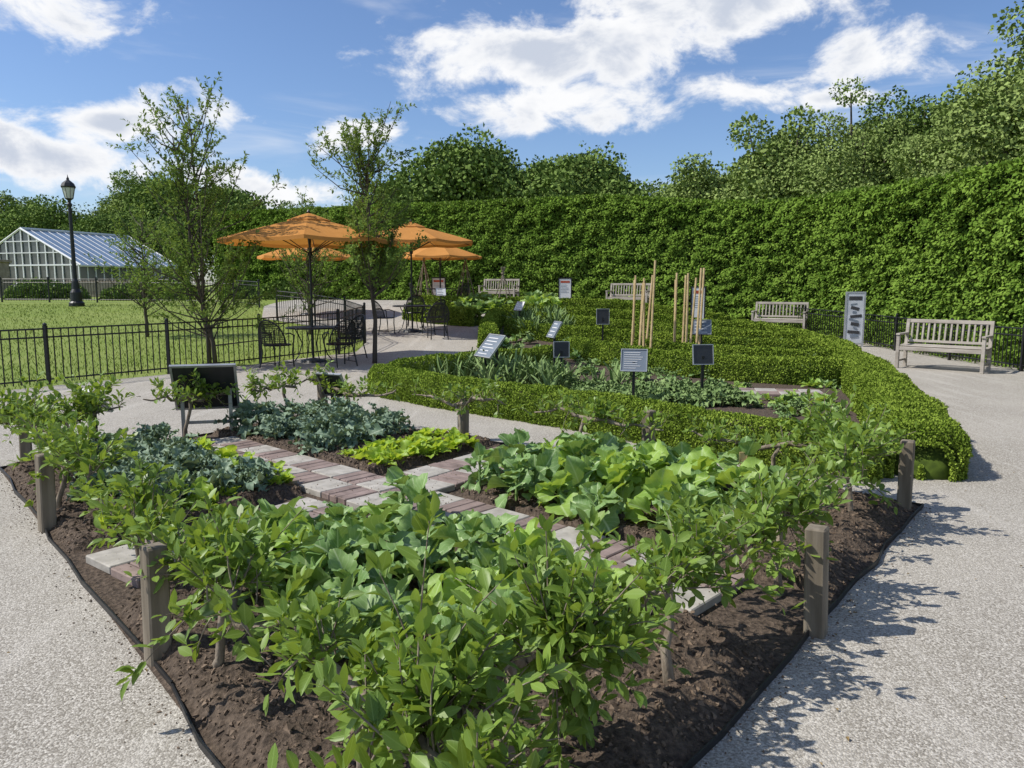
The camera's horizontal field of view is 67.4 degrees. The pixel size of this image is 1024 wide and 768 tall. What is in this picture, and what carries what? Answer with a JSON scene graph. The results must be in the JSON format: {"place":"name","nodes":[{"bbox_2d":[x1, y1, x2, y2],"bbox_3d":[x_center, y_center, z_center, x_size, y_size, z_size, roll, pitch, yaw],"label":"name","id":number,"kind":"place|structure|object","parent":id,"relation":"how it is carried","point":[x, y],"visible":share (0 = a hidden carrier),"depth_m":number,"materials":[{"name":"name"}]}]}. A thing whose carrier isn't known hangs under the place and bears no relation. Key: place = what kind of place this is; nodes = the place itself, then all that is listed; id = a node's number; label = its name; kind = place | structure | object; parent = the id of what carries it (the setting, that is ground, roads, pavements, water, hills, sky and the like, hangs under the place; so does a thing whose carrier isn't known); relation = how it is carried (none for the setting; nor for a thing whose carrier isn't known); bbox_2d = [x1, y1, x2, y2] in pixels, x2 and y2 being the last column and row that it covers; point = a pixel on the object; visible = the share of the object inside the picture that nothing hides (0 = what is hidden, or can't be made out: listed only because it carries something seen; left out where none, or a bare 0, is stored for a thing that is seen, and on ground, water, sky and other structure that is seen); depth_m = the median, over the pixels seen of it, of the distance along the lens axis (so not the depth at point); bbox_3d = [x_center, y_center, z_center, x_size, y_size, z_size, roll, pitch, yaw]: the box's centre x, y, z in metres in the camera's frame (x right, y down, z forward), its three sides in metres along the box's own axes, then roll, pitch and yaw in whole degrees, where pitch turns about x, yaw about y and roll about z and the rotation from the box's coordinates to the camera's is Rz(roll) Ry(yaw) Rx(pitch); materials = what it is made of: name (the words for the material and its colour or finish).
{"place":"outdoors","nodes":[
{"label":"outdoors","id":0,"kind":"place"},
{"bbox_2d":[0,259,11,297],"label":"brick pillar","id":1,"kind":"structure","parent":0,"point":[4,271],"depth_m":39.12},
{"bbox_2d":[66,281,131,296],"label":"garden wall","id":2,"kind":"structure","parent":0,"point":[90,288],"depth_m":41.52,"materials":[{"name":"brick"}]},
{"bbox_2d":[0,285,362,390],"bbox_3d":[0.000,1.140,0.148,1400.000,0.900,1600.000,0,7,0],"label":"lawn ground","id":3,"kind":"structure","parent":0,"point":[78,312],"depth_m":19.52,"materials":[{"name":"green plant"}]},
{"bbox_2d":[61,175,84,305],"bbox_3d":[-15.900,-5.175,27.764,0.520,4.700,0.520,0,7,0],"label":"street lamp","id":4,"kind":"object","parent":3,"relation":"on","point":[68,186],"visible":0.98,"depth_m":27.75,"materials":[{"name":"black metal"}]},
{"bbox_2d":[0,227,178,288],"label":"greenhouse","id":5,"kind":"object","parent":3,"relation":"on","point":[30,253],"visible":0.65,"depth_m":47.58,"materials":[{"name":"clear glass"}]},
{"bbox_2d":[0,277,259,307],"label":"iron fence","id":6,"kind":"object","parent":3,"relation":"on","point":[90,282],"visible":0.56,"depth_m":29.99,"materials":[{"name":"black metal"}]},
{"bbox_2d":[84,197,214,336],"bbox_3d":[-9.418,-2.964,19.720,2.872,3.538,2.241,4,8,29],"label":"apple tree","id":7,"kind":"object","parent":3,"relation":"on","point":[147,279],"visible":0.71,"depth_m":19.70,"materials":[{"name":"green plant"}]},
{"bbox_2d":[3,277,329,300],"bbox_3d":[-24.376,-4.302,34.645,33.078,1.349,5.178,0,7,-2],"label":"shrub border","id":8,"kind":"object","parent":3,"relation":"on","point":[263,288],"visible":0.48,"depth_m":34.12,"materials":[{"name":"green plant"}]},
{"bbox_2d":[0,288,365,386],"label":"iron fence","id":9,"kind":"object","parent":3,"relation":"on","point":[349,308],"visible":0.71,"depth_m":13.71,"materials":[{"name":"black metal"}]},
{"bbox_2d":[106,71,311,362],"bbox_3d":[-6.023,-3.062,14.546,3.107,5.515,3.155,6,10,40],"label":"apple tree","id":10,"kind":"object","parent":3,"relation":"on","point":[175,173],"visible":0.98,"depth_m":14.21,"materials":[{"name":"green plant"}]},
{"bbox_2d":[260,185,376,334],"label":"apple tree","id":11,"kind":"object","parent":3,"relation":"on","point":[298,260],"visible":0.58,"depth_m":20.28,"materials":[{"name":"green plant"}]},
{"bbox_2d":[0,154,738,287],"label":"background treeline","id":12,"kind":"object","parent":3,"relation":"on","point":[15,215],"visible":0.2,"depth_m":74.46,"materials":[{"name":"green plant"}]},
{"bbox_2d":[345,161,463,207],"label":"deciduous tree","id":13,"kind":"object","parent":3,"relation":"on","point":[411,188],"visible":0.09,"depth_m":54.78,"materials":[{"name":"green plant"}]},
{"bbox_2d":[386,122,540,202],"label":"deciduous tree","id":14,"kind":"object","parent":3,"relation":"on","point":[462,168],"visible":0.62,"depth_m":55.09,"materials":[{"name":"green plant"}]},
{"bbox_2d":[481,160,581,204],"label":"deciduous tree","id":15,"kind":"object","parent":3,"relation":"on","point":[527,189],"visible":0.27,"depth_m":54.20,"materials":[{"name":"green plant"}]},
{"bbox_2d":[513,141,637,200],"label":"deciduous tree","id":16,"kind":"object","parent":3,"relation":"on","point":[588,168],"visible":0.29,"depth_m":56.15,"materials":[{"name":"green plant"}]},
{"bbox_2d":[210,155,1023,365],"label":"hornbeam hedge","id":17,"kind":"object","parent":3,"relation":"on","point":[949,245],"visible":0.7,"depth_m":24.88,"materials":[{"name":"green plant"}]},
{"bbox_2d":[584,174,662,200],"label":"deciduous tree","id":18,"kind":"object","parent":3,"relation":"on","point":[628,186],"visible":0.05,"depth_m":54.48,"materials":[{"name":"green plant"}]},
{"bbox_2d":[646,151,742,205],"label":"deciduous tree","id":19,"kind":"object","parent":3,"relation":"on","point":[693,182],"visible":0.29,"depth_m":46.80,"materials":[{"name":"green plant"}]},
{"bbox_2d":[711,102,833,205],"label":"deciduous tree","id":20,"kind":"object","parent":3,"relation":"on","point":[756,178],"visible":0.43,"depth_m":42.59,"materials":[{"name":"green plant"}]},
{"bbox_2d":[772,76,922,198],"bbox_3d":[18.517,-9.844,41.133,8.732,12.217,8.922,-3,8,-19],"label":"deciduous tree","id":21,"kind":"object","parent":3,"relation":"on","point":[830,169],"visible":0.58,"depth_m":39.16,"materials":[{"name":"green plant"}]},
{"bbox_2d":[768,308,1021,369],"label":"groundcover plants","id":22,"kind":"object","parent":3,"relation":"on","point":[904,327],"visible":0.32,"depth_m":17.83,"materials":[{"name":"green plant"}]},
{"bbox_2d":[848,85,967,185],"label":"deciduous tree","id":23,"kind":"object","parent":3,"relation":"on","point":[923,120],"visible":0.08,"depth_m":37.91,"materials":[{"name":"green plant"}]},
{"bbox_2d":[877,80,1023,180],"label":"deciduous tree","id":24,"kind":"object","parent":3,"relation":"on","point":[916,166],"visible":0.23,"depth_m":31.54,"materials":[{"name":"green plant"}]},
{"bbox_2d":[923,1,1023,176],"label":"deciduous tree","id":25,"kind":"object","parent":3,"relation":"on","point":[996,112],"visible":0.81,"depth_m":24.51,"materials":[{"name":"green plant"}]},
{"bbox_2d":[86,436,748,615],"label":"paver path","id":26,"kind":"structure","parent":0,"point":[119,560],"depth_m":5.61,"materials":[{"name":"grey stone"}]},
{"bbox_2d":[0,300,1023,767],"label":"gravel path","id":27,"kind":"structure","parent":0,"point":[960,682],"depth_m":3.51,"materials":[{"name":"grey gravel"}]},
{"bbox_2d":[259,320,294,368],"bbox_3d":[-4.513,-0.773,14.686,0.608,0.938,0.607,3,8,20],"label":"patio chair","id":28,"kind":"object","parent":27,"relation":"on","point":[269,344],"visible":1,"depth_m":14.47,"materials":[{"name":"black metal"}]},
{"bbox_2d":[257,247,349,314],"bbox_3d":[-6.600,-3.463,24.760,2.878,2.480,2.878,2,8,17],"label":"patio umbrella","id":29,"kind":"object","parent":27,"relation":"on","point":[267,256],"visible":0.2,"depth_m":23.96,"materials":[{"name":"orange fabric"}]},
{"bbox_2d":[218,209,397,362],"bbox_3d":[-4.050,-1.965,15.476,3.250,3.060,3.250,-5,9,-34],"label":"patio umbrella","id":30,"kind":"object","parent":27,"relation":"on","point":[308,229],"visible":0.96,"depth_m":14.63,"materials":[{"name":"orange fabric"}]},
{"bbox_2d":[285,325,338,363],"bbox_3d":[-4.050,-0.801,15.627,1.060,0.727,1.060,0,7,0],"label":"patio table","id":31,"kind":"object","parent":27,"relation":"on","point":[315,327],"visible":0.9,"depth_m":15.42,"materials":[{"name":"black metal"}]},
{"bbox_2d":[315,372,347,399],"bbox_3d":[-2.050,0.159,8.794,0.350,0.594,0.172,3,8,25],"label":"interpretive sign","id":32,"kind":"object","parent":27,"relation":"on","point":[333,377],"visible":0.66,"depth_m":8.75,"materials":[{"name":"metal"}]},
{"bbox_2d":[322,319,357,367],"bbox_3d":[-3.323,-0.802,14.892,0.608,0.938,0.607,-7,10,-43],"label":"patio chair","id":33,"kind":"object","parent":27,"relation":"on","point":[352,334],"visible":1,"depth_m":14.69,"materials":[{"name":"black metal"}]},
{"bbox_2d":[335,314,367,359],"bbox_3d":[-3.373,-0.992,16.136,0.608,0.938,0.607,7,10,42],"label":"patio chair","id":34,"kind":"object","parent":27,"relation":"on","point":[361,334],"visible":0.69,"depth_m":16.22,"materials":[{"name":"black metal"}]},
{"bbox_2d":[305,101,428,363],"bbox_3d":[-2.685,-2.831,14.815,2.529,4.969,2.465,-5,9,-32],"label":"apple tree","id":35,"kind":"object","parent":27,"relation":"on","point":[357,155],"visible":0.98,"depth_m":14.71,"materials":[{"name":"green plant"}]},
{"bbox_2d":[375,219,472,331],"bbox_3d":[-2.720,-2.927,20.796,3.250,3.030,3.250,6,9,38],"label":"patio umbrella","id":36,"kind":"object","parent":27,"relation":"on","point":[439,239],"visible":0.58,"depth_m":20.13,"materials":[{"name":"orange fabric"}]},
{"bbox_2d":[425,303,449,339],"bbox_3d":[-1.888,-1.607,19.518,0.608,0.938,0.607,-2,8,-17],"label":"patio chair","id":37,"kind":"object","parent":27,"relation":"on","point":[445,311],"visible":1,"depth_m":19.31,"materials":[{"name":"black metal"}]},
{"bbox_2d":[402,302,481,326],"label":"boxwood hedge","id":38,"kind":"object","parent":27,"relation":"on","point":[466,316],"visible":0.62,"depth_m":22.23,"materials":[{"name":"green plant"}]},
{"bbox_2d":[402,247,481,287],"bbox_3d":[-2.500,-3.829,26.729,2.786,2.430,2.786,-6,10,-39],"label":"patio umbrella","id":39,"kind":"object","parent":27,"relation":"on","point":[438,254],"visible":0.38,"depth_m":25.84,"materials":[{"name":"orange fabric"}]},
{"bbox_2d":[3,415,919,767],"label":"garden bed soil","id":40,"kind":"structure","parent":27,"relation":"on","point":[769,626],"depth_m":3.18,"materials":[{"name":"brown soil"}]},
{"bbox_2d":[0,370,80,453],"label":"espaliered apple tree","id":41,"kind":"object","parent":40,"relation":"on","point":[20,412],"visible":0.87,"depth_m":6.16,"materials":[{"name":"green plant"}]},
{"bbox_2d":[34,453,56,532],"bbox_3d":[-3.016,0.714,4.970,0.090,0.530,0.090,6,8,41],"label":"wooden post","id":42,"kind":"object","parent":40,"relation":"on","point":[46,504],"visible":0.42,"depth_m":4.94,"materials":[{"name":"brown wood"}]},
{"bbox_2d":[8,409,138,508],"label":"espaliered apple tree","id":43,"kind":"object","parent":40,"relation":"on","point":[69,449],"visible":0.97,"depth_m":4.94,"materials":[{"name":"green plant"}]},
{"bbox_2d":[24,370,129,436],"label":"espaliered apple tree","id":44,"kind":"object","parent":40,"relation":"on","point":[85,402],"visible":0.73,"depth_m":6.85,"materials":[{"name":"green plant"}]},
{"bbox_2d":[67,451,218,568],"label":"espaliered apple tree","id":45,"kind":"object","parent":40,"relation":"on","point":[146,496],"visible":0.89,"depth_m":3.99,"materials":[{"name":"green plant"}]},
{"bbox_2d":[139,542,171,666],"bbox_3d":[-1.501,0.940,3.239,0.090,0.530,0.090,5,7,44],"label":"wooden post","id":46,"kind":"object","parent":40,"relation":"on","point":[157,603],"visible":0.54,"depth_m":3.20,"materials":[{"name":"brown wood"}]},
{"bbox_2d":[129,362,244,437],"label":"espaliered apple tree","id":47,"kind":"object","parent":40,"relation":"on","point":[199,390],"visible":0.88,"depth_m":7.67,"materials":[{"name":"green plant"}]},
{"bbox_2d":[169,363,239,437],"bbox_3d":[-3.120,0.181,7.839,0.624,0.797,0.282,-2,8,-14],"label":"interpretive sign","id":48,"kind":"object","parent":40,"relation":"on","point":[221,374],"visible":0.71,"depth_m":7.79,"materials":[{"name":"metal"}]},
{"bbox_2d":[114,488,326,700],"bbox_3d":[-1.143,0.810,2.997,1.186,0.848,0.835,5,9,32],"label":"espaliered apple tree","id":49,"kind":"object","parent":40,"relation":"on","point":[203,554],"visible":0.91,"depth_m":2.95,"materials":[{"name":"green plant"}]},
{"bbox_2d":[58,395,415,552],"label":"kale plants","id":50,"kind":"object","parent":40,"relation":"on","point":[341,421],"visible":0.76,"depth_m":6.99,"materials":[{"name":"green plant"}]},
{"bbox_2d":[240,358,334,416],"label":"espaliered apple tree","id":51,"kind":"object","parent":40,"relation":"on","point":[253,382],"visible":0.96,"depth_m":8.57,"materials":[{"name":"green plant"}]},
{"bbox_2d":[98,427,479,525],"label":"lettuce plants","id":52,"kind":"object","parent":40,"relation":"on","point":[381,451],"visible":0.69,"depth_m":6.80,"materials":[{"name":"green plant"}]},
{"bbox_2d":[311,364,401,401],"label":"espaliered apple tree","id":53,"kind":"object","parent":40,"relation":"on","point":[344,386],"visible":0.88,"depth_m":8.49,"materials":[{"name":"green plant"}]},
{"bbox_2d":[240,490,580,767],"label":"espaliered apple tree","id":54,"kind":"object","parent":40,"relation":"on","point":[352,683],"visible":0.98,"depth_m":1.98,"materials":[{"name":"green plant"}]},
{"bbox_2d":[411,375,506,433],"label":"espaliered apple tree","id":55,"kind":"object","parent":40,"relation":"on","point":[471,394],"visible":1,"depth_m":7.57,"materials":[{"name":"green plant"}]},
{"bbox_2d":[179,428,823,743],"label":"collard plants","id":56,"kind":"object","parent":40,"relation":"on","point":[620,472],"visible":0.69,"depth_m":4.51,"materials":[{"name":"green plant"}]},
{"bbox_2d":[325,506,678,767],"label":"espaliered apple tree","id":57,"kind":"object","parent":40,"relation":"on","point":[564,617],"visible":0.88,"depth_m":2.31,"materials":[{"name":"green plant"}]},
{"bbox_2d":[511,388,676,440],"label":"espaliered apple tree","id":58,"kind":"object","parent":40,"relation":"on","point":[608,411],"visible":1,"depth_m":6.74,"materials":[{"name":"green plant"}]},
{"bbox_2d":[571,481,805,683],"bbox_3d":[0.575,0.817,3.026,1.178,0.809,0.730,-6,10,-40],"label":"espaliered apple tree","id":59,"kind":"object","parent":40,"relation":"on","point":[683,562],"visible":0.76,"depth_m":2.96,"materials":[{"name":"green plant"}]},
{"bbox_2d":[664,447,863,595],"bbox_3d":[1.316,0.694,3.888,0.846,0.830,1.267,7,10,43],"label":"espaliered apple tree","id":60,"kind":"object","parent":40,"relation":"on","point":[795,498],"visible":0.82,"depth_m":3.73,"materials":[{"name":"green plant"}]},
{"bbox_2d":[681,376,889,485],"bbox_3d":[2.075,0.442,5.921,0.885,1.046,1.508,-6,10,-40],"label":"espaliered apple tree","id":61,"kind":"object","parent":40,"relation":"on","point":[711,436],"visible":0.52,"depth_m":5.82,"materials":[{"name":"green plant"}]},
{"bbox_2d":[791,399,917,514],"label":"espaliered apple tree","id":62,"kind":"object","parent":40,"relation":"on","point":[855,450],"visible":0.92,"depth_m":4.86,"materials":[{"name":"green plant"}]},
{"bbox_2d":[897,439,914,510],"bbox_3d":[2.769,0.658,5.402,0.090,0.530,0.090,4,8,32],"label":"wooden post","id":63,"kind":"object","parent":40,"relation":"on","point":[905,475],"visible":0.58,"depth_m":5.36,"materials":[{"name":"brown wood"}]},
{"bbox_2d":[0,432,923,767],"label":"bed edging","id":64,"kind":"object","parent":27,"relation":"on","point":[698,756],"visible":0.3,"depth_m":3.26,"materials":[{"name":"black metal"}]},
{"bbox_2d":[0,433,939,767],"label":"spilled soil crumbs","id":65,"kind":"object","parent":27,"relation":"on","point":[700,765],"visible":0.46,"depth_m":3.41,"materials":[{"name":"brown soil"}]},
{"bbox_2d":[387,345,558,379],"bbox_3d":[-0.662,-0.369,13.566,0.758,0.488,4.174,7,10,41],"label":"boxwood hedge","id":66,"kind":"object","parent":27,"relation":"on","point":[423,363],"visible":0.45,"depth_m":13.19,"materials":[{"name":"green plant"}]},
{"bbox_2d":[477,308,506,348],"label":"boxwood hedge","id":67,"kind":"object","parent":27,"relation":"on","point":[492,321],"visible":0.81,"depth_m":19.57,"materials":[{"name":"green plant"}]},
{"bbox_2d":[478,279,519,296],"bbox_3d":[-0.498,-3.600,29.688,1.490,0.917,0.650,3,8,20],"label":"garden bench","id":68,"kind":"object","parent":27,"relation":"on","point":[513,292],"visible":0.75,"depth_m":29.73,"materials":[{"name":"brown wood"}]},
{"bbox_2d":[558,278,571,297],"bbox_3d":[1.950,-3.386,28.199,0.500,1.020,0.060,1,7,6],"label":"notice board","id":69,"kind":"object","parent":27,"relation":"on","point":[564,287],"visible":0.81,"depth_m":28.16,"materials":[{"name":"white paint"}]},
{"bbox_2d":[414,294,730,324],"bbox_3d":[1.726,-2.360,24.875,10.765,1.053,1.956,3,8,24],"label":"boxwood hedge","id":70,"kind":"object","parent":27,"relation":"on","point":[619,304],"visible":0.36,"depth_m":24.84,"materials":[{"name":"green plant"}]},
{"bbox_2d":[606,283,650,302],"bbox_3d":[4.102,-3.083,27.033,1.490,0.917,0.650,3,8,24],"label":"garden bench","id":71,"kind":"object","parent":27,"relation":"on","point":[629,294],"visible":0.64,"depth_m":27.14,"materials":[{"name":"brown wood"}]},
{"bbox_2d":[367,363,894,480],"bbox_3d":[0.446,0.237,8.905,0.844,0.472,7.538,-7,10,-43],"label":"boxwood hedge","id":72,"kind":"object","parent":27,"relation":"on","point":[671,434],"visible":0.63,"depth_m":8.29,"materials":[{"name":"green plant"}]},
{"bbox_2d":[642,410,655,441],"bbox_3d":[1.189,0.491,6.687,0.090,0.530,0.090,-8,11,-42],"label":"wooden post","id":73,"kind":"object","parent":27,"relation":"on","point":[645,437],"visible":0.42,"depth_m":6.64,"materials":[{"name":"grey wood"}]},
{"bbox_2d":[513,310,795,346],"bbox_3d":[3.187,-1.399,19.620,7.921,0.856,0.878,5,9,35],"label":"boxwood hedge","id":74,"kind":"object","parent":27,"relation":"on","point":[615,324],"visible":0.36,"depth_m":18.84,"materials":[{"name":"green plant"}]},
{"bbox_2d":[503,318,815,355],"bbox_3d":[2.853,-1.061,17.744,7.947,0.758,1.055,5,9,36],"label":"boxwood hedge","id":75,"kind":"object","parent":27,"relation":"on","point":[584,330],"visible":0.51,"depth_m":17.53,"materials":[{"name":"green plant"}]},
{"bbox_2d":[564,336,847,385],"bbox_3d":[2.927,-0.450,13.920,1.277,0.554,6.207,-7,10,-42],"label":"boxwood hedge","id":76,"kind":"object","parent":27,"relation":"on","point":[786,373],"visible":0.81,"depth_m":12.50,"materials":[{"name":"green plant"}]},
{"bbox_2d":[633,338,831,366],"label":"boxwood hedge","id":77,"kind":"object","parent":27,"relation":"on","point":[760,351],"visible":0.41,"depth_m":14.38,"materials":[{"name":"green plant"}]},
{"bbox_2d":[751,302,808,328],"bbox_3d":[7.752,-1.909,22.244,1.490,0.917,0.650,4,8,28],"label":"garden bench","id":78,"kind":"object","parent":27,"relation":"on","point":[786,320],"visible":0.77,"depth_m":22.32,"materials":[{"name":"brown wood"}]},
{"bbox_2d":[731,318,861,353],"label":"boxwood hedge","id":79,"kind":"object","parent":27,"relation":"on","point":[832,343],"visible":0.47,"depth_m":16.79,"materials":[{"name":"green plant"}]},
{"bbox_2d":[803,524,829,638],"bbox_3d":[1.383,0.907,3.491,0.090,0.530,0.090,3,8,34],"label":"wooden post","id":80,"kind":"object","parent":27,"relation":"on","point":[816,584],"visible":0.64,"depth_m":3.45,"materials":[{"name":"brown wood"}]},
{"bbox_2d":[843,292,865,346],"bbox_3d":[8.450,-1.594,18.952,0.460,1.360,0.062,2,8,14],"label":"notice board","id":81,"kind":"object","parent":27,"relation":"on","point":[854,315],"visible":0.91,"depth_m":18.93,"materials":[{"name":"metal"}]},
{"bbox_2d":[764,301,1023,370],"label":"iron fence","id":82,"kind":"object","parent":27,"relation":"on","point":[896,323],"visible":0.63,"depth_m":17.29,"materials":[{"name":"black metal"}]},
{"bbox_2d":[829,350,973,482],"bbox_3d":[4.755,0.083,9.943,0.921,0.519,8.028,3,8,19],"label":"boxwood hedge","id":83,"kind":"object","parent":27,"relation":"on","point":[943,448],"visible":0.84,"depth_m":7.10,"materials":[{"name":"green plant"}]},
{"bbox_2d":[895,319,994,373],"bbox_3d":[8.053,-0.727,14.329,1.490,0.917,0.650,7,10,43],"label":"garden bench","id":84,"kind":"object","parent":27,"relation":"on","point":[983,350],"visible":1,"depth_m":14.35,"materials":[{"name":"brown wood"}]},
{"bbox_2d":[0,0,1023,284],"label":"sky","id":85,"kind":"structure","parent":0,"point":[661,81],"materials":[{"name":"blue"}]},
{"bbox_2d":[438,320,860,433],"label":"parterre soil","id":86,"kind":"structure","parent":0,"point":[765,411],"depth_m":11.64,"materials":[{"name":"brown soil"}]},
{"bbox_2d":[474,333,506,366],"bbox_3d":[-0.350,-0.391,12.252,0.312,0.792,0.530,-4,9,-30],"label":"interpretive sign","id":87,"kind":"object","parent":86,"relation":"on","point":[491,343],"visible":0.88,"depth_m":12.19,"materials":[{"name":"metal"}]},
{"bbox_2d":[426,347,641,387],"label":"leek plants","id":88,"kind":"object","parent":86,"relation":"on","point":[528,372],"visible":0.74,"depth_m":11.71,"materials":[{"name":"green plant"}]},
{"bbox_2d":[553,341,569,366],"bbox_3d":[0.800,-0.357,12.458,0.260,0.671,0.052,-1,7,-5],"label":"plant label","id":89,"kind":"object","parent":86,"relation":"on","point":[562,348],"visible":0.92,"depth_m":12.43,"materials":[{"name":"metal"}]},
{"bbox_2d":[501,303,763,336],"bbox_3d":[3.182,-1.808,21.950,8.182,0.964,0.991,5,9,33],"label":"boxwood hedge","id":90,"kind":"object","parent":86,"relation":"on","point":[625,314],"visible":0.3,"depth_m":21.77,"materials":[{"name":"green plant"}]},
{"bbox_2d":[620,349,647,395],"bbox_3d":[1.580,-0.076,9.974,0.340,0.756,0.131,2,8,12],"label":"plant label","id":91,"kind":"object","parent":86,"relation":"on","point":[633,361],"visible":0.96,"depth_m":9.94,"materials":[{"name":"metal"}]},
{"bbox_2d":[631,260,655,353],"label":"bamboo stakes","id":92,"kind":"object","parent":86,"relation":"on","point":[642,318],"visible":0.66,"depth_m":15.58,"materials":[{"name":"beige wood"}]},
{"bbox_2d":[532,375,762,410],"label":"herb plants","id":93,"kind":"object","parent":86,"relation":"on","point":[713,392],"visible":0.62,"depth_m":10.33,"materials":[{"name":"green plant"}]},
{"bbox_2d":[451,290,846,420],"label":"parterre vegetables","id":94,"kind":"object","parent":86,"relation":"on","point":[784,402],"visible":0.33,"depth_m":15.61,"materials":[{"name":"green plant"}]},
{"bbox_2d":[673,268,704,346],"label":"bamboo stakes","id":95,"kind":"object","parent":86,"relation":"on","point":[686,306],"visible":0.65,"depth_m":15.82,"materials":[{"name":"beige wood"}]},
{"bbox_2d":[690,286,705,322],"bbox_3d":[5.350,-2.189,22.102,0.420,1.240,0.060,1,8,11],"label":"notice board","id":96,"kind":"object","parent":86,"relation":"on","point":[696,301],"visible":0.45,"depth_m":22.06,"materials":[{"name":"white paint"}]},
{"bbox_2d":[692,344,713,387],"bbox_3d":[2.620,-0.161,10.568,0.290,0.770,0.078,-1,7,-5],"label":"plant label","id":97,"kind":"object","parent":86,"relation":"on","point":[702,355],"visible":0.94,"depth_m":10.53,"materials":[{"name":"metal"}]},
{"bbox_2d":[733,387,822,396],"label":"paver path","id":98,"kind":"structure","parent":86,"relation":"on","point":[773,392],"depth_m":11.02,"materials":[{"name":"grey stone"}]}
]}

